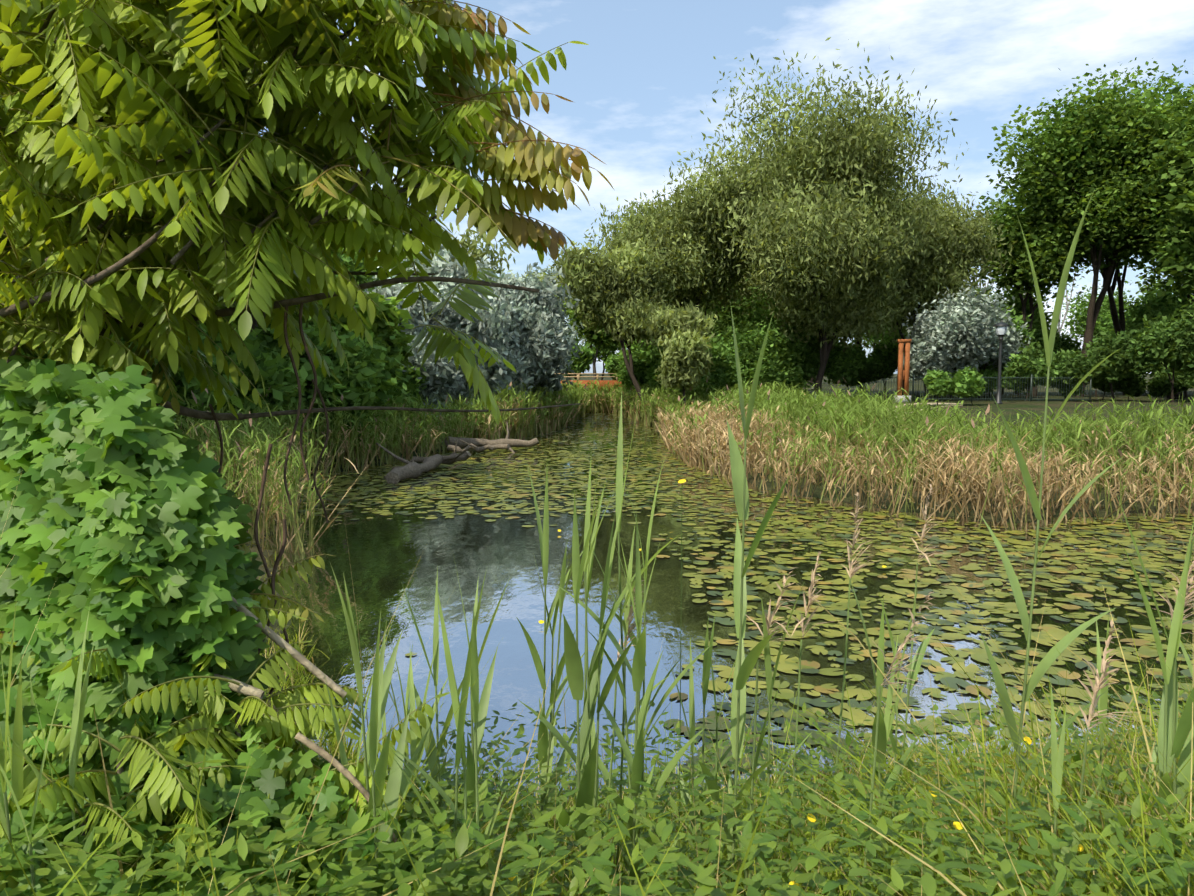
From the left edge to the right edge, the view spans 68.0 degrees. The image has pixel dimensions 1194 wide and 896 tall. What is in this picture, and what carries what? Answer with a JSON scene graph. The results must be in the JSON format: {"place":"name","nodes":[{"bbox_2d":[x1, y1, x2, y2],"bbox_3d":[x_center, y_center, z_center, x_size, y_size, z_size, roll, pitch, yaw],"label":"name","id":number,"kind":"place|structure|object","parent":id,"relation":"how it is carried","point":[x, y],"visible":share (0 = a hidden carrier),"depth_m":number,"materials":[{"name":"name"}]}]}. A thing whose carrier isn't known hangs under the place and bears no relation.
{"place":"outdoors","nodes":[
{"label":"outdoors","id":0,"kind":"place"},
{"bbox_2d":[237,374,1193,833],"bbox_3d":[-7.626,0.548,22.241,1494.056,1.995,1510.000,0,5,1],"label":"ground","id":1,"kind":"structure","parent":0,"point":[1013,408],"depth_m":27.41,"materials":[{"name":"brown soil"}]},
{"bbox_2d":[0,355,468,895],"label":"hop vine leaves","id":2,"kind":"object","parent":1,"relation":"on","point":[106,485],"visible":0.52,"depth_m":2.13,"materials":[{"name":"green plant"}]},
{"bbox_2d":[0,0,614,890],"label":"tree of heaven","id":3,"kind":"object","parent":1,"relation":"on","point":[132,98],"depth_m":2.64,"materials":[{"name":"green plant"}]},
{"bbox_2d":[0,0,594,867],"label":"tree leaves","id":4,"kind":"object","parent":3,"relation":"on","point":[244,132],"visible":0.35,"depth_m":2.68,"materials":[{"name":"green plant"}]},
{"bbox_2d":[0,191,1193,895],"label":"reed","id":5,"kind":"object","parent":1,"relation":"on","point":[396,785],"depth_m":2.39,"materials":[{"name":"green plant"}]},
{"bbox_2d":[589,484,1193,729],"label":"reed plumes","id":6,"kind":"object","parent":5,"relation":"attached to","point":[1097,687],"visible":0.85,"depth_m":2.42,"materials":[{"name":"plant"}]},
{"bbox_2d":[0,675,1193,895],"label":"bank weeds","id":7,"kind":"object","parent":1,"relation":"on","point":[600,863],"visible":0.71,"depth_m":1.94,"materials":[{"name":"green plant"}]},
{"bbox_2d":[0,473,1193,895],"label":"bank grass","id":8,"kind":"structure","parent":1,"relation":"on","point":[1108,799],"depth_m":2.57,"materials":[{"name":"green plant"}]},
{"bbox_2d":[1,37,1193,452],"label":"tree","id":9,"kind":"object","parent":1,"relation":"on","point":[849,227],"depth_m":45.77,"materials":[{"name":"green plant"}]},
{"bbox_2d":[161,378,1193,553],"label":"reed beds","id":10,"kind":"object","parent":1,"relation":"on","point":[857,439],"visible":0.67,"depth_m":19.27,"materials":[{"name":"green plant"}]},
{"bbox_2d":[191,378,1169,482],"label":"reed plumes","id":11,"kind":"object","parent":10,"relation":"on","point":[823,404],"visible":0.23,"depth_m":20.70,"materials":[{"name":"brown plant"}]},
{"bbox_2d":[364,245,1030,442],"bbox_3d":[6.312,-4.764,42.311,39.270,8.590,10.922,-3,6,-30],"label":"silver foliage","id":12,"kind":"object","parent":1,"relation":"on","point":[527,336],"visible":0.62,"depth_m":37.10,"materials":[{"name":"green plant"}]},
{"bbox_2d":[554,339,911,402],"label":"wooden posts","id":13,"kind":"object","parent":1,"relation":"on","point":[902,374],"visible":0.27,"depth_m":43.56,"materials":[{"name":"brown wood"}]},
{"bbox_2d":[671,483,1078,892],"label":"flower stems","id":14,"kind":"object","parent":1,"relation":"on","point":[680,691],"visible":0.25,"depth_m":2.90,"materials":[{"name":"green plant"}]},
{"bbox_2d":[508,479,1083,885],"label":"yellow flowers","id":15,"kind":"object","parent":14,"relation":"on","point":[956,826],"visible":0.48,"depth_m":2.46,"materials":[{"name":"yellow plant"}]},
{"bbox_2d":[894,395,910,402],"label":"concrete footings","id":16,"kind":"object","parent":1,"relation":"on","point":[899,397],"visible":0.12,"depth_m":43.49,"materials":[{"name":"concrete"}]},
{"bbox_2d":[815,320,1091,403],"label":"lamp post and fence","id":17,"kind":"object","parent":1,"relation":"on","point":[998,400],"visible":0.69,"depth_m":44.52,"materials":[{"name":"black metal"}]},
{"bbox_2d":[995,326,1006,334],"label":"lamp lantern","id":18,"kind":"object","parent":17,"relation":"attached to","point":[1001,330],"visible":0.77,"depth_m":41.17,"materials":[{"name":"white glass"}]},
{"bbox_2d":[256,412,1193,805],"bbox_3d":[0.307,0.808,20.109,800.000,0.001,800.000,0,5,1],"label":"water","id":19,"kind":"structure","parent":0,"point":[384,558],"depth_m":10.08,"materials":[{"name":"blue liquid"}]},
{"bbox_2d":[376,422,538,483],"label":"fallen logs","id":20,"kind":"object","parent":19,"relation":"in","point":[412,468],"visible":0.98,"depth_m":23.29,"materials":[{"name":"grey wood"}]},
{"bbox_2d":[284,413,1193,779],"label":"lily pads","id":21,"kind":"object","parent":19,"relation":"on","point":[950,611],"visible":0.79,"depth_m":10.45,"materials":[{"name":"green plant"}]},
{"bbox_2d":[258,0,1193,373],"label":"sky","id":22,"kind":"structure","parent":0,"point":[644,77],"materials":[{"name":"blue"}]},
{"bbox_2d":[888,403,962,417],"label":"sand path","id":23,"kind":"structure","parent":0,"point":[952,404],"depth_m":41.15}
]}

